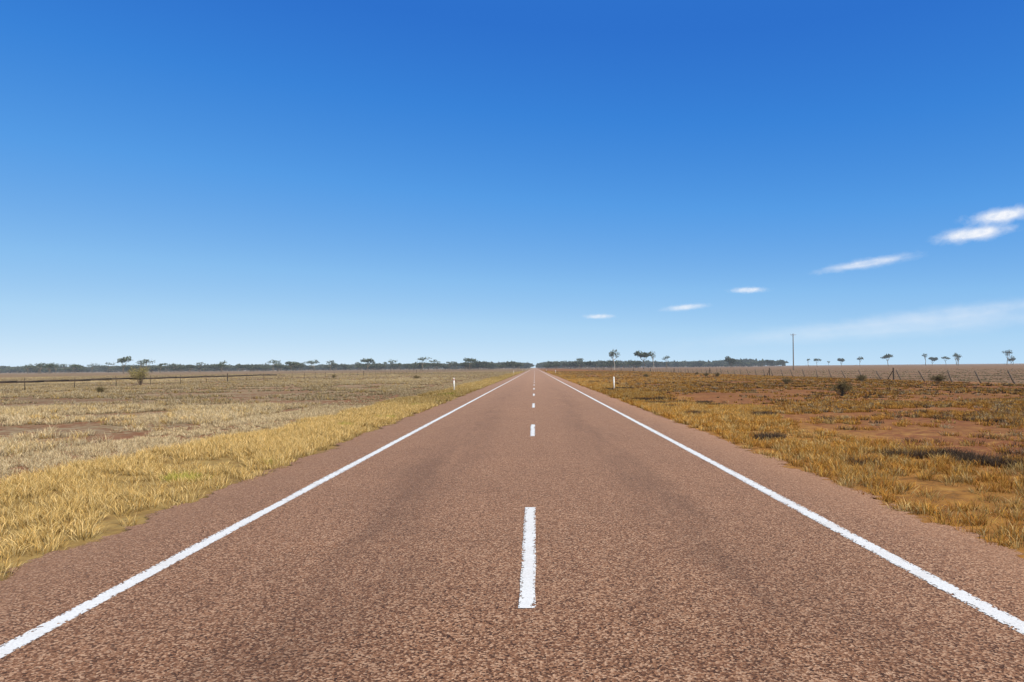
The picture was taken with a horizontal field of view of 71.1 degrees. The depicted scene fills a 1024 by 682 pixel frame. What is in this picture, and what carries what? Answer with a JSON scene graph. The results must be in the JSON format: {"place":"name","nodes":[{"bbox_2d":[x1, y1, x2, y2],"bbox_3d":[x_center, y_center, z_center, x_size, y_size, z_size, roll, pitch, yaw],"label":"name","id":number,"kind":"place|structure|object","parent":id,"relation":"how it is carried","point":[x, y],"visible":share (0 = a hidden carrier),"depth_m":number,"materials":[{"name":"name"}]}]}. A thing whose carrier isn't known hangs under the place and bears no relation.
{"place":"outdoors","nodes":[
{"label":"outdoors","id":0,"kind":"place"},
{"bbox_2d":[0,368,1023,681],"bbox_3d":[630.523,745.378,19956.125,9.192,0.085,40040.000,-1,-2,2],"label":"road","id":1,"kind":"structure","parent":0,"point":[658,558],"depth_m":5.60,"materials":[{"name":"brown asphalt"}]},
{"bbox_2d":[0,370,1023,657],"bbox_3d":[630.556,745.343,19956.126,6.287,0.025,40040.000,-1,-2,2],"label":"road markings","id":2,"kind":"object","parent":1,"relation":"on","point":[528,584],"visible":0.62,"depth_m":6.03,"materials":[{"name":"paint"}]},
{"bbox_2d":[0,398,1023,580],"bbox_3d":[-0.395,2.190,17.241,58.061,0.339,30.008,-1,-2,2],"label":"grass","id":3,"kind":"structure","parent":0,"point":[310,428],"depth_m":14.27,"materials":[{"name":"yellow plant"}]},
{"bbox_2d":[0,363,1023,580],"bbox_3d":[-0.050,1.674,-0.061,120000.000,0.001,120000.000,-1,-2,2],"label":"ground","id":4,"kind":"structure","parent":0,"point":[964,429],"depth_m":20.17,"materials":[{"name":"soil"}]},
{"bbox_2d":[96,385,107,392],"bbox_3d":[-30.758,3.633,53.698,0.856,0.712,1.008,1,-3,-34],"label":"shrub","id":5,"kind":"object","parent":4,"relation":"on","point":[99,389],"visible":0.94,"depth_m":53.63,"materials":[{"name":"green plant"}]},
{"bbox_2d":[126,365,148,384],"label":"bush","id":6,"kind":"object","parent":4,"relation":"on","point":[139,376],"visible":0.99,"depth_m":79.97,"materials":[{"name":"green plant"}]},
{"bbox_2d":[0,369,494,389],"bbox_3d":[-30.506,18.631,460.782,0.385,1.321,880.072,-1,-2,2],"label":"fence","id":7,"kind":"object","parent":4,"relation":"on","point":[74,380],"visible":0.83,"depth_m":82.56,"materials":[{"name":"brown wood"}]},
{"bbox_2d":[0,357,787,373],"bbox_3d":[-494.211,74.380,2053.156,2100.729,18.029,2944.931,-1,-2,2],"label":"distant tree line","id":8,"kind":"object","parent":4,"relation":"on","point":[38,368],"visible":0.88,"depth_m":725.15,"materials":[{"name":"green plant"}]},
{"bbox_2d":[0,358,787,372],"bbox_3d":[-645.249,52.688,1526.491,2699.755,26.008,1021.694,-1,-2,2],"label":"scrub tree","id":9,"kind":"object","parent":4,"relation":"on","point":[690,364],"visible":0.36,"depth_m":1129.20,"materials":[{"name":"green plant"}]},
{"bbox_2d":[42,349,1015,373],"bbox_3d":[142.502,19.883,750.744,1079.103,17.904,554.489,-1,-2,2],"label":"trees","id":10,"kind":"object","parent":4,"relation":"on","point":[730,360],"visible":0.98,"depth_m":619.82,"materials":[{"name":"green plant"}]},
{"bbox_2d":[782,378,791,382],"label":"shrub","id":11,"kind":"object","parent":4,"relation":"on","point":[785,380],"visible":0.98,"depth_m":66.31,"materials":[{"name":"green plant"}]},
{"bbox_2d":[792,336,793,369],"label":"power pole","id":12,"kind":"object","parent":4,"relation":"on","point":[793,353],"visible":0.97,"depth_m":254.85,"materials":[{"name":"metal"}]},
{"bbox_2d":[565,368,1023,383],"bbox_3d":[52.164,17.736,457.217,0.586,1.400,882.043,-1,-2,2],"label":"fence","id":13,"kind":"object","parent":4,"relation":"on","point":[769,370],"visible":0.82,"depth_m":87.54,"materials":[{"name":"metal"}]},
{"bbox_2d":[828,377,855,395],"bbox_3d":[17.943,2.492,38.876,1.420,1.051,1.534,1,-3,-41],"label":"shrub","id":14,"kind":"object","parent":4,"relation":"on","point":[844,387],"visible":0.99,"depth_m":38.90,"materials":[{"name":"green plant"}]},
{"bbox_2d":[855,374,867,380],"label":"shrub","id":15,"kind":"object","parent":4,"relation":"on","point":[861,377],"visible":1,"depth_m":71.73,"materials":[{"name":"green plant"}]},
{"bbox_2d":[928,373,947,383],"bbox_3d":[34.625,3.085,58.312,1.711,1.034,1.262,0,-2,-23],"label":"shrub","id":16,"kind":"object","parent":4,"relation":"on","point":[938,378],"visible":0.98,"depth_m":58.19,"materials":[{"name":"green plant"}]},
{"bbox_2d":[0,374,1023,406],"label":"grass","id":17,"kind":"structure","parent":0,"point":[631,389],"depth_m":55.01,"materials":[{"name":"beige plant"}]},
{"bbox_2d":[0,368,1023,382],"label":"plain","id":18,"kind":"structure","parent":0,"point":[507,374],"depth_m":160.54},
{"bbox_2d":[0,0,1023,371],"label":"sky","id":19,"kind":"structure","parent":0,"point":[192,182],"materials":[{"name":"blue"}]},
{"bbox_2d":[675,305,690,308],"bbox_3d":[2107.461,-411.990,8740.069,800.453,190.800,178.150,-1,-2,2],"label":"cloud","id":20,"kind":"structure","parent":0,"point":[684,307],"depth_m":8741.17,"materials":[{"name":"white"}]},
{"bbox_2d":[739,288,756,291],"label":"cloud","id":21,"kind":"structure","parent":0,"point":[750,289],"depth_m":8524.99,"materials":[{"name":"white"}]},
{"bbox_2d":[843,259,892,267],"bbox_3d":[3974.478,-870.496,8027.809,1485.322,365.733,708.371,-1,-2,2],"label":"cloud","id":22,"kind":"structure","parent":0,"point":[860,264],"depth_m":8055.30,"materials":[{"name":"white"}]},
{"bbox_2d":[948,227,996,239],"bbox_3d":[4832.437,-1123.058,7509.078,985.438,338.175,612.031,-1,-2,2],"label":"cloud","id":23,"kind":"structure","parent":0,"point":[978,233],"depth_m":7505.61,"materials":[{"name":"white"}]},
{"bbox_2d":[980,209,1023,221],"bbox_3d":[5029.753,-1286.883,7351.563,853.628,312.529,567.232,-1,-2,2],"label":"cloud","id":24,"kind":"structure","parent":0,"point":[1005,215],"depth_m":7350.54,"materials":[{"name":"white"}]}
]}

